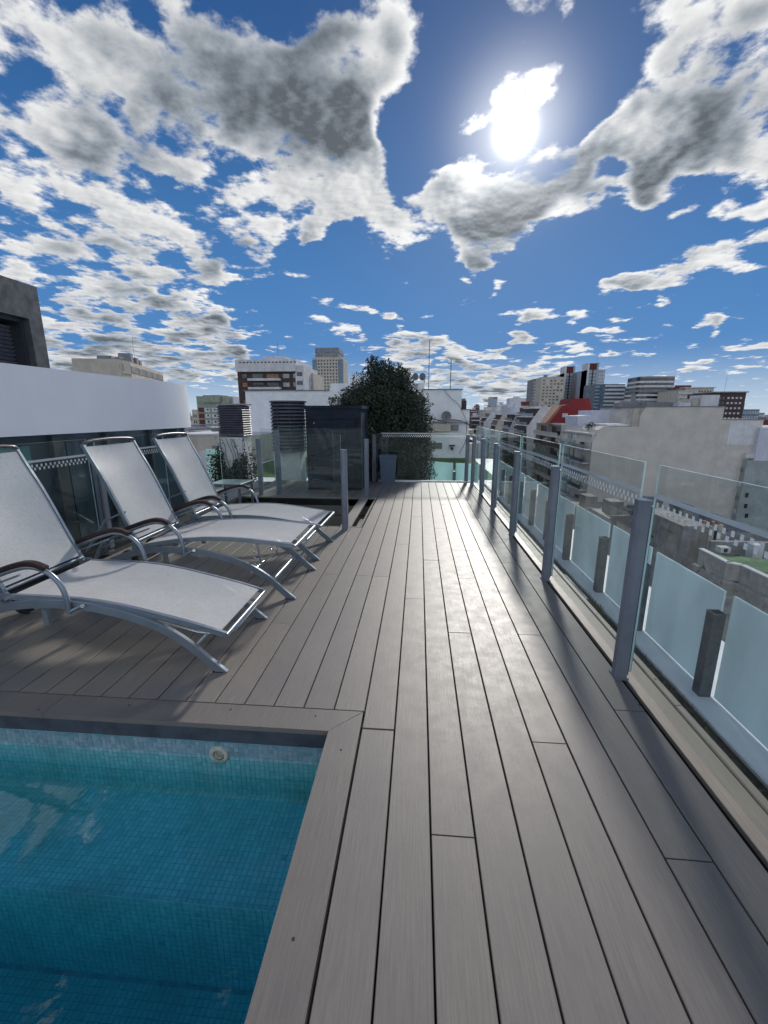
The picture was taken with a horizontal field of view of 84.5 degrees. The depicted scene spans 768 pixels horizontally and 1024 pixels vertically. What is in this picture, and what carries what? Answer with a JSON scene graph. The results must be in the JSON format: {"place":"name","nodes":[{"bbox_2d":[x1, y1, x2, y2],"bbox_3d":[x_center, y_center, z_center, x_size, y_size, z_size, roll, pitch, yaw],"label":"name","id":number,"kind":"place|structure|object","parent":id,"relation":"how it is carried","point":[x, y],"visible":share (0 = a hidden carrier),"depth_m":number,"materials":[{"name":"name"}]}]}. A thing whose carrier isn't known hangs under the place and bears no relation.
{"place":"outdoors","nodes":[
{"label":"outdoors","id":0,"kind":"place"},
{"bbox_2d":[5,481,269,593],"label":"terrace floor","id":1,"kind":"structure","parent":0,"point":[123,544],"depth_m":4.91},
{"bbox_2d":[0,275,49,367],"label":"louvred tower","id":2,"kind":"structure","parent":1,"relation":"on","point":[22,339],"depth_m":8.67,"materials":[{"name":"grey concrete"}]},
{"bbox_2d":[13,433,170,552],"bbox_3d":[-3.078,-0.153,4.555,0.091,1.249,2.704,1,13,5],"label":"glass fence","id":3,"kind":"object","parent":1,"relation":"on","point":[102,500],"visible":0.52,"depth_m":4.56,"materials":[{"name":"paint"}]},
{"bbox_2d":[0,363,190,557],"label":"penthouse","id":4,"kind":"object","parent":1,"relation":"on","point":[46,407],"visible":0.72,"depth_m":4.61,"materials":[{"name":"white paint"}]},
{"bbox_2d":[0,446,33,470],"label":"window pane","id":5,"kind":"structure","parent":4,"relation":"in","point":[25,450],"depth_m":4.03,"materials":[{"name":"teal glass"}]},
{"bbox_2d":[64,441,112,546],"bbox_3d":[-3.339,-0.224,4.820,0.034,1.140,0.520,1,13,5],"label":"window pane","id":6,"kind":"structure","parent":4,"relation":"in","point":[80,477],"depth_m":4.69,"materials":[{"name":"clear glass"}]},
{"bbox_2d":[110,438,140,527],"bbox_3d":[-3.239,-0.373,5.462,0.034,1.140,0.650,1,13,5],"label":"window pane","id":7,"kind":"structure","parent":4,"relation":"in","point":[137,440],"depth_m":5.27,"materials":[{"name":"black glass"}]},
{"bbox_2d":[153,435,177,507],"bbox_3d":[-3.134,-0.526,6.123,0.034,1.140,0.580,1,13,5],"label":"window pane","id":8,"kind":"structure","parent":4,"relation":"in","point":[162,475],"depth_m":6.04,"materials":[{"name":"black glass"}]},
{"bbox_2d":[211,425,221,447],"bbox_3d":[-5.337,-2.333,13.807,0.500,1.009,0.219,1,13,5],"label":"satellite dish","id":9,"kind":"object","parent":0,"point":[214,428],"visible":0.42,"depth_m":13.64,"materials":[{"name":"metal"}]},
{"bbox_2d":[0,480,767,1023],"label":"wooden deck","id":10,"kind":"structure","parent":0,"point":[524,806],"depth_m":1.81,"materials":[{"name":"grey wood"}]},
{"bbox_2d":[0,444,267,672],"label":"sun lounger","id":11,"kind":"object","parent":10,"relation":"on","point":[35,536],"visible":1,"depth_m":2.80,"materials":[{"name":"white fabric"}]},
{"bbox_2d":[0,716,361,1023],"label":"swimming pool","id":12,"kind":"structure","parent":10,"relation":"in","point":[144,868],"depth_m":1.87,"materials":[{"name":"liquid"}]},
{"bbox_2d":[209,746,228,763],"bbox_3d":[-0.845,1.244,2.160,0.102,0.102,0.017,1,13,5],"label":"pool inlet nozzle","id":13,"kind":"object","parent":12,"relation":"attached to","point":[219,754],"visible":1,"depth_m":2.16,"materials":[{"name":"beige plastic"}]},
{"bbox_2d":[80,436,315,599],"bbox_3d":[-1.679,-0.007,3.786,1.998,1.306,0.770,1,13,5],"label":"sun lounger","id":14,"kind":"object","parent":10,"relation":"on","point":[129,480],"visible":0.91,"depth_m":3.69,"materials":[{"name":"white fabric"}]},
{"bbox_2d":[211,479,253,510],"bbox_3d":[-2.421,-0.260,6.753,0.520,0.457,0.480,2,13,7],"label":"side table","id":15,"kind":"object","parent":10,"relation":"on","point":[225,483],"visible":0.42,"depth_m":6.69,"materials":[{"name":"clear glass"}]},
{"bbox_2d":[146,432,334,559],"bbox_3d":[-1.614,-0.225,4.728,2.007,1.306,0.760,1,13,6],"label":"sun lounger","id":16,"kind":"object","parent":10,"relation":"on","point":[185,465],"visible":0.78,"depth_m":4.70,"materials":[{"name":"white fabric"}]},
{"bbox_2d":[186,497,373,526],"bbox_3d":[-1.516,1.260,7.133,2.580,2.623,2.160,1,13,5],"label":"stairwell","id":17,"kind":"object","parent":10,"relation":"attached to","point":[335,519],"visible":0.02,"depth_m":7.85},
{"bbox_2d":[218,434,348,529],"bbox_3d":[-1.321,-0.385,5.568,1.704,1.244,0.090,1,13,5],"label":"glass fence","id":18,"kind":"object","parent":10,"relation":"on","point":[344,483],"visible":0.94,"depth_m":5.50,"materials":[{"name":"paint"}]},
{"bbox_2d":[273,426,306,493],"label":"glass gate","id":19,"kind":"structure","parent":10,"relation":"on","point":[277,462],"depth_m":7.98,"materials":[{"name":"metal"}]},
{"bbox_2d":[255,428,368,496],"bbox_3d":[-1.351,-0.856,7.587,2.108,1.249,0.611,1,13,5],"label":"glass fence","id":20,"kind":"object","parent":10,"relation":"on","point":[260,467],"visible":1,"depth_m":7.83,"materials":[{"name":"paint"}]},
{"bbox_2d":[303,406,368,489],"bbox_3d":[-0.950,-1.377,8.952,1.145,1.680,1.210,1,13,5],"label":"steel cabinet","id":21,"kind":"object","parent":10,"relation":"on","point":[327,427],"visible":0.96,"depth_m":8.37,"materials":[{"name":"metal"}]},
{"bbox_2d":[372,434,375,480],"bbox_3d":[-0.227,-1.236,9.640,0.090,1.062,0.088,1,13,5],"label":"fence post","id":22,"kind":"object","parent":10,"relation":"on","point":[373,457],"visible":1,"depth_m":9.60,"materials":[{"name":"metal"}]},
{"bbox_2d":[379,454,396,483],"bbox_3d":[0.089,-0.946,9.341,0.396,0.625,0.346,0,13,1],"label":"planter","id":23,"kind":"object","parent":10,"relation":"on","point":[387,467],"visible":1,"depth_m":9.20,"materials":[{"name":"blue plastic"}]},
{"bbox_2d":[381,433,469,480],"bbox_3d":[0.916,-1.221,9.498,1.964,1.098,0.090,1,13,5],"label":"glass fence","id":24,"kind":"object","parent":10,"relation":"on","point":[467,457],"visible":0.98,"depth_m":9.38,"materials":[{"name":"paint"}]},
{"bbox_2d":[470,427,767,680],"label":"glass fence","id":25,"kind":"object","parent":10,"relation":"on","point":[637,554],"visible":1,"depth_m":2.41,"materials":[{"name":"paint"}]},
{"bbox_2d":[0,0,767,414],"label":"sky","id":26,"kind":"structure","parent":0,"point":[524,191],"materials":[{"name":"blue"}]},
{"bbox_2d":[253,457,537,516],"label":"neighbour terrace","id":27,"kind":"structure","parent":0,"point":[268,469],"depth_m":14.61,"materials":[{"name":"paint"}]},
{"bbox_2d":[205,449,220,480],"bbox_3d":[-3.080,-1.221,11.200,3.350,0.880,0.012,1,13,5],"label":"frosted glass balustrade","id":28,"kind":"object","parent":27,"relation":"on","point":[213,451],"visible":0.1,"depth_m":11.28,"materials":[{"name":"glass"}]},
{"bbox_2d":[220,436,253,478],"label":"ivy column","id":29,"kind":"structure","parent":27,"relation":"on","point":[229,455],"depth_m":9.77,"materials":[{"name":"white paint"}]},
{"bbox_2d":[215,404,252,435],"bbox_3d":[-3.476,-2.144,9.845,0.640,0.730,0.560,1,13,5],"label":"square louvred vent","id":30,"kind":"object","parent":29,"relation":"on","point":[234,419],"visible":0.98,"depth_m":9.63,"materials":[{"name":"grey metal"}]},
{"bbox_2d":[206,436,263,481],"bbox_3d":[-3.501,-1.091,9.928,1.163,1.390,0.629,1,13,5],"label":"ivy","id":31,"kind":"object","parent":29,"relation":"attached to","point":[233,472],"visible":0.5,"depth_m":9.72,"materials":[{"name":"green plant"}]},
{"bbox_2d":[274,451,306,480],"bbox_3d":[-2.331,-1.022,10.565,0.650,1.020,0.500,1,13,5],"label":"glass panel","id":32,"kind":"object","parent":27,"relation":"on","point":[293,466],"depth_m":10.30,"materials":[{"name":"glass"}]},
{"bbox_2d":[269,401,306,451],"bbox_3d":[-2.316,-2.096,10.315,0.882,1.185,0.882,1,13,5],"label":"vent","id":33,"kind":"object","parent":32,"relation":"on","point":[290,415],"visible":0.8,"depth_m":9.98,"materials":[{"name":"grey metal"}]},
{"bbox_2d":[326,354,437,480],"bbox_3d":[-0.112,-2.200,11.272,3.126,3.811,2.182,7,15,28],"label":"tree","id":34,"kind":"object","parent":27,"relation":"on","point":[392,402],"visible":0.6,"depth_m":10.65,"materials":[{"name":"green plant"}]},
{"bbox_2d":[376,433,387,480],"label":"stone pier","id":35,"kind":"structure","parent":27,"relation":"on","point":[381,444],"depth_m":9.71,"materials":[{"name":"grey stone"}]},
{"bbox_2d":[410,461,479,482],"bbox_3d":[1.657,-1.023,11.322,1.960,0.720,0.096,1,13,5],"label":"frosted glass balustrade","id":36,"kind":"object","parent":27,"relation":"on","point":[444,471],"visible":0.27,"depth_m":11.33,"materials":[{"name":"glass"}]},
{"bbox_2d":[501,449,523,471],"bbox_3d":[2.931,-0.766,9.777,0.550,1.477,0.559,1,13,5],"label":"tree","id":37,"kind":"object","parent":27,"relation":"on","point":[510,457],"visible":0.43,"depth_m":9.59,"materials":[{"name":"green plant"}]},
{"bbox_2d":[461,399,466,408],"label":"roof shed","id":38,"kind":"structure","parent":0,"point":[463,403],"depth_m":17.84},
{"bbox_2d":[531,422,568,487],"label":"avenue building","id":39,"kind":"structure","parent":0,"point":[549,432],"depth_m":120.53,"materials":[{"name":"beige concrete"}]},
{"bbox_2d":[552,426,560,434],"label":"window","id":40,"kind":"structure","parent":39,"relation":"in","point":[555,429],"depth_m":114.50,"materials":[{"name":"black glass"}]},
{"bbox_2d":[540,398,591,422],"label":"red mansard house","id":41,"kind":"structure","parent":39,"relation":"on","point":[562,410],"depth_m":113.28,"materials":[{"name":"paint"}]},
{"bbox_2d":[565,410,612,424],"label":"lilac building","id":42,"kind":"structure","parent":39,"relation":"on","point":[582,417],"depth_m":100.04,"materials":[{"name":"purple paint"}]},
{"bbox_2d":[484,482,767,788],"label":"parapet wall","id":43,"kind":"structure","parent":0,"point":[741,742],"depth_m":2.68,"materials":[{"name":"paint"}]},
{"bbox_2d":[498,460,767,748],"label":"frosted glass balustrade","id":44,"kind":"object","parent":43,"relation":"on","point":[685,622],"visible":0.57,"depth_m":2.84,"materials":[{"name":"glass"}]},
{"bbox_2d":[487,489,767,799],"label":"planter soil","id":45,"kind":"structure","parent":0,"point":[736,761],"depth_m":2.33,"materials":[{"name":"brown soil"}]},
{"bbox_2d":[564,574,587,599],"bbox_3d":[1.868,0.738,4.186,0.072,0.022,0.600,1,13,5],"label":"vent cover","id":46,"kind":"object","parent":45,"relation":"on","point":[569,579],"visible":0.27,"depth_m":4.15,"materials":[{"name":"grey metal"}]},
{"bbox_2d":[534,517,724,696],"bbox_3d":[3.019,1.325,6.132,1.700,0.450,14.200,1,13,5],"label":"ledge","id":47,"kind":"object","parent":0,"point":[719,655],"depth_m":5.06,"materials":[{"name":"paint"}]},
{"bbox_2d":[627,496,666,508],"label":"building","id":48,"kind":"structure","parent":0,"point":[660,502],"depth_m":73.17,"materials":[{"name":"paint"}]},
{"bbox_2d":[707,521,717,547],"bbox_3d":[41.159,7.213,54.320,0.950,12.412,0.900,1,13,5],"label":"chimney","id":49,"kind":"object","parent":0,"point":[712,523],"visible":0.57,"depth_m":52.84,"materials":[{"name":"beige paint"}]},
{"bbox_2d":[713,520,723,539],"bbox_3d":[41.759,7.141,54.253,0.950,12.583,0.900,1,13,5],"label":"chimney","id":50,"kind":"object","parent":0,"point":[720,526],"visible":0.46,"depth_m":52.69,"materials":[{"name":"beige paint"}]},
{"bbox_2d":[707,540,767,554],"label":"roof wall","id":51,"kind":"structure","parent":0,"point":[738,549],"depth_m":46.11,"materials":[{"name":"grey concrete"}]},
{"label":"ground","id":52,"kind":"structure","parent":0,"visible":0},
{"bbox_2d":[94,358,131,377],"bbox_3d":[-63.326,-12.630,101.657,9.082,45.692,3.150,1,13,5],"label":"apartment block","id":53,"kind":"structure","parent":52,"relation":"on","point":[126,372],"depth_m":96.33,"materials":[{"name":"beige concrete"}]},
{"bbox_2d":[71,353,162,380],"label":"apartment block","id":54,"kind":"structure","parent":52,"relation":"on","point":[109,367],"depth_m":95.06,"materials":[{"name":"beige concrete"}]},
{"bbox_2d":[131,366,138,374],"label":"window","id":55,"kind":"structure","parent":54,"relation":"in","point":[134,370],"depth_m":102.40,"materials":[{"name":"grey glass"}]},
{"bbox_2d":[192,410,198,424],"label":"apartment block","id":56,"kind":"structure","parent":52,"relation":"on","point":[195,417],"depth_m":233.38,"materials":[{"name":"beige concrete"}]},
{"bbox_2d":[196,395,231,426],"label":"apartment block","id":57,"kind":"structure","parent":52,"relation":"on","point":[207,410],"depth_m":211.58,"materials":[{"name":"green paint"}]},
{"bbox_2d":[231,396,239,403],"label":"apartment block","id":58,"kind":"structure","parent":52,"relation":"on","point":[235,400],"depth_m":217.15,"materials":[{"name":"white concrete"}]},
{"bbox_2d":[235,356,316,405],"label":"apartment block","id":59,"kind":"structure","parent":52,"relation":"on","point":[276,373],"depth_m":146.38,"materials":[{"name":"white concrete"}]},
{"bbox_2d":[267,383,278,386],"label":"window","id":60,"kind":"structure","parent":59,"relation":"in","point":[268,384],"depth_m":147.32,"materials":[{"name":"grey glass"}]},
{"bbox_2d":[311,373,323,389],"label":"apartment block","id":61,"kind":"structure","parent":52,"relation":"on","point":[317,381],"depth_m":161.96,"materials":[{"name":"beige concrete"}]},
{"bbox_2d":[312,348,347,389],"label":"office tower","id":62,"kind":"structure","parent":52,"relation":"on","point":[329,365],"depth_m":385.60,"materials":[{"name":"beige concrete"}]},
{"bbox_2d":[243,375,470,457],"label":"white neighbour building","id":63,"kind":"structure","parent":52,"relation":"on","point":[443,400],"depth_m":17.63,"materials":[{"name":"paint"}]},
{"bbox_2d":[187,431,273,464],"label":"cream roof","id":64,"kind":"structure","parent":63,"relation":"on","point":[202,440],"depth_m":16.47,"materials":[{"name":"paint"}]},
{"bbox_2d":[199,448,219,469],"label":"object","id":65,"kind":"structure","parent":64,"relation":"attached to","point":[202,454],"depth_m":14.50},
{"bbox_2d":[441,411,450,423],"bbox_3d":[2.533,-3.849,17.177,0.287,0.500,0.279,-11,17,-38],"label":"satellite dish","id":66,"kind":"object","parent":63,"relation":"attached to","point":[445,415],"visible":1,"depth_m":17.20,"materials":[{"name":"grey metal"}]},
{"bbox_2d":[469,413,479,434],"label":"city block","id":67,"kind":"structure","parent":52,"relation":"on","point":[474,421],"depth_m":319.08,"materials":[{"name":"white concrete"}]},
{"bbox_2d":[186,397,767,458],"bbox_3d":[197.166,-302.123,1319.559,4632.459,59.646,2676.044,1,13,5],"label":"distant city","id":68,"kind":"object","parent":52,"relation":"on","point":[194,428],"visible":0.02,"depth_m":206.74,"materials":[{"name":"purple paint"}]},
{"bbox_2d":[480,407,491,418],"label":"city block","id":69,"kind":"structure","parent":52,"relation":"on","point":[486,410],"depth_m":345.94,"materials":[{"name":"white concrete"}]},
{"bbox_2d":[479,412,500,458],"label":"stepped building","id":70,"kind":"structure","parent":52,"relation":"on","point":[486,421],"depth_m":281.12,"materials":[{"name":"grey concrete"}]},
{"bbox_2d":[488,397,497,406],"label":"office tower","id":71,"kind":"structure","parent":52,"relation":"on","point":[492,401],"depth_m":856.90,"materials":[{"name":"grey glass"}]},
{"bbox_2d":[492,404,506,412],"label":"city block","id":72,"kind":"structure","parent":52,"relation":"on","point":[497,408],"depth_m":287.56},
{"bbox_2d":[489,413,511,460],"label":"stepped building","id":73,"kind":"structure","parent":52,"relation":"on","point":[497,423],"depth_m":228.52,"materials":[{"name":"grey concrete"}]},
{"bbox_2d":[501,402,515,413],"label":"city block","id":74,"kind":"structure","parent":52,"relation":"on","point":[504,409],"depth_m":252.99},
{"bbox_2d":[500,413,518,465],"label":"stepped building","id":75,"kind":"structure","parent":52,"relation":"on","point":[508,428],"depth_m":182.43,"materials":[{"name":"grey concrete"}]},
{"bbox_2d":[507,403,520,413],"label":"city block","id":76,"kind":"structure","parent":52,"relation":"on","point":[514,409],"depth_m":229.87,"materials":[{"name":"purple paint"}]},
{"bbox_2d":[513,406,540,463],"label":"stepped building","id":77,"kind":"structure","parent":52,"relation":"on","point":[522,410],"depth_m":173.53,"materials":[{"name":"grey paint"}]},
{"bbox_2d":[526,379,535,401],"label":"apartment tower","id":78,"kind":"structure","parent":52,"relation":"on","point":[530,394],"depth_m":431.08,"materials":[{"name":"white concrete"}]},
{"bbox_2d":[514,406,551,476],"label":"stepped building","id":79,"kind":"structure","parent":52,"relation":"on","point":[529,418],"depth_m":146.16,"materials":[{"name":"white concrete"}]},
{"bbox_2d":[529,402,538,406],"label":"city block","id":80,"kind":"structure","parent":52,"relation":"on","point":[533,404],"depth_m":285.74,"materials":[{"name":"grey concrete"}]},
{"bbox_2d":[534,375,564,406],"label":"apartment tower","id":81,"kind":"structure","parent":52,"relation":"on","point":[549,391],"depth_m":403.27,"materials":[{"name":"beige concrete"}]},
{"bbox_2d":[557,366,575,398],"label":"apartment tower","id":82,"kind":"structure","parent":52,"relation":"on","point":[566,372],"depth_m":427.84,"materials":[{"name":"grey glass"}]},
{"bbox_2d":[570,371,581,398],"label":"apartment tower","id":83,"kind":"structure","parent":52,"relation":"on","point":[574,381],"depth_m":422.35,"materials":[{"name":"grey glass"}]},
{"bbox_2d":[557,430,595,501],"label":"avenue building","id":84,"kind":"structure","parent":52,"relation":"on","point":[578,459],"depth_m":96.24,"materials":[{"name":"beige concrete"}]},
{"bbox_2d":[584,423,629,426],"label":"penthouse floor","id":85,"kind":"structure","parent":84,"relation":"on","point":[612,425],"depth_m":87.73,"materials":[{"name":"white concrete"}]},
{"bbox_2d":[575,363,604,397],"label":"apartment tower","id":86,"kind":"structure","parent":52,"relation":"on","point":[591,374],"depth_m":388.64,"materials":[{"name":"grey glass"}]},
{"bbox_2d":[583,384,602,409],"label":"office tower","id":87,"kind":"structure","parent":52,"relation":"on","point":[591,393],"depth_m":356.13,"materials":[{"name":"blue glass"}]},
{"bbox_2d":[573,493,633,528],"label":"building","id":88,"kind":"structure","parent":52,"relation":"on","point":[586,501],"depth_m":76.03,"materials":[{"name":"paint"}]},
{"bbox_2d":[589,498,631,555],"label":"building","id":89,"kind":"structure","parent":52,"relation":"on","point":[610,510],"depth_m":67.97,"materials":[{"name":"concrete"}]},
{"bbox_2d":[598,384,624,409],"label":"office tower","id":90,"kind":"structure","parent":52,"relation":"on","point":[610,395],"depth_m":343.60,"materials":[{"name":"white glass"}]},
{"bbox_2d":[613,515,652,545],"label":"hipped roof house","id":91,"kind":"structure","parent":52,"relation":"on","point":[624,523],"depth_m":61.53,"materials":[{"name":"beige paint"}]},
{"bbox_2d":[624,376,674,401],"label":"striped building","id":92,"kind":"structure","parent":52,"relation":"on","point":[652,387],"depth_m":301.90,"materials":[{"name":"white glass"}]},
{"bbox_2d":[556,406,764,519],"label":"party wall building","id":93,"kind":"structure","parent":52,"relation":"on","point":[708,440],"depth_m":87.44,"materials":[{"name":"beige paint"}]},
{"bbox_2d":[613,394,637,407],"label":"shed","id":94,"kind":"object","parent":93,"relation":"on","point":[633,402],"visible":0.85,"depth_m":95.48,"materials":[{"name":"grey concrete"}]},
{"bbox_2d":[637,401,676,405],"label":"roof box","id":95,"kind":"object","parent":93,"relation":"on","point":[647,403],"visible":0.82,"depth_m":88.88,"materials":[{"name":"beige paint"}]},
{"bbox_2d":[673,403,690,405],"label":"roof box","id":96,"kind":"object","parent":93,"relation":"on","point":[681,404],"visible":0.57,"depth_m":86.61,"materials":[{"name":"white paint"}]},
{"bbox_2d":[681,399,698,405],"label":"roof shed","id":97,"kind":"structure","parent":93,"relation":"on","point":[694,402],"depth_m":86.95,"materials":[{"name":"beige concrete"}]},
{"bbox_2d":[690,395,719,405],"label":"roof shed","id":98,"kind":"structure","parent":93,"relation":"on","point":[708,400],"depth_m":86.08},
{"bbox_2d":[657,390,698,402],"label":"apartment block","id":99,"kind":"structure","parent":52,"relation":"on","point":[673,396],"depth_m":279.62,"materials":[{"name":"beige concrete"}]},
{"bbox_2d":[649,508,710,586],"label":"stained wall building","id":100,"kind":"structure","parent":52,"relation":"on","point":[678,541],"depth_m":50.47,"materials":[{"name":"paint"}]},
{"bbox_2d":[673,387,716,392],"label":"apartment block","id":101,"kind":"structure","parent":52,"relation":"on","point":[704,389],"depth_m":291.68,"materials":[{"name":"beige concrete"}]},
{"bbox_2d":[669,502,737,530],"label":"building","id":102,"kind":"structure","parent":52,"relation":"on","point":[696,516],"depth_m":65.22,"materials":[{"name":"paint"}]},
{"bbox_2d":[687,391,748,418],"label":"apartment block","id":103,"kind":"structure","parent":52,"relation":"on","point":[733,402],"depth_m":237.40,"materials":[{"name":"brown concrete"}]},
{"bbox_2d":[692,548,767,641],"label":"classical building","id":104,"kind":"structure","parent":52,"relation":"on","point":[745,579],"depth_m":40.74,"materials":[{"name":"stone"}]},
{"bbox_2d":[715,545,730,552],"bbox_3d":[35.806,3.932,44.590,1.000,0.600,0.820,1,13,5],"label":"air conditioner","id":105,"kind":"object","parent":104,"relation":"on","point":[722,549],"visible":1,"depth_m":44.27,"materials":[{"name":"white metal"}]},
{"bbox_2d":[745,542,764,557],"bbox_3d":[39.406,4.116,44.903,1.000,1.500,1.000,1,13,5],"label":"roof box","id":106,"kind":"object","parent":104,"relation":"on","point":[749,551],"visible":0.79,"depth_m":44.55,"materials":[{"name":"white"}]},
{"bbox_2d":[698,513,767,558],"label":"building","id":107,"kind":"structure","parent":52,"relation":"on","point":[746,534],"depth_m":58.57,"materials":[{"name":"paint"}]},
{"bbox_2d":[732,453,754,513],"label":"light well","id":108,"kind":"object","parent":52,"relation":"on","point":[748,455],"visible":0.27,"depth_m":86.15,"materials":[{"name":"grey concrete"}]},
{"bbox_2d":[731,425,767,531],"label":"green grey building","id":109,"kind":"structure","parent":52,"relation":"on","point":[751,505],"depth_m":86.42,"materials":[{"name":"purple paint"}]},
{"bbox_2d":[742,409,759,418],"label":"office tower","id":110,"kind":"structure","parent":52,"relation":"on","point":[750,414],"depth_m":256.04,"materials":[{"name":"blue glass"}]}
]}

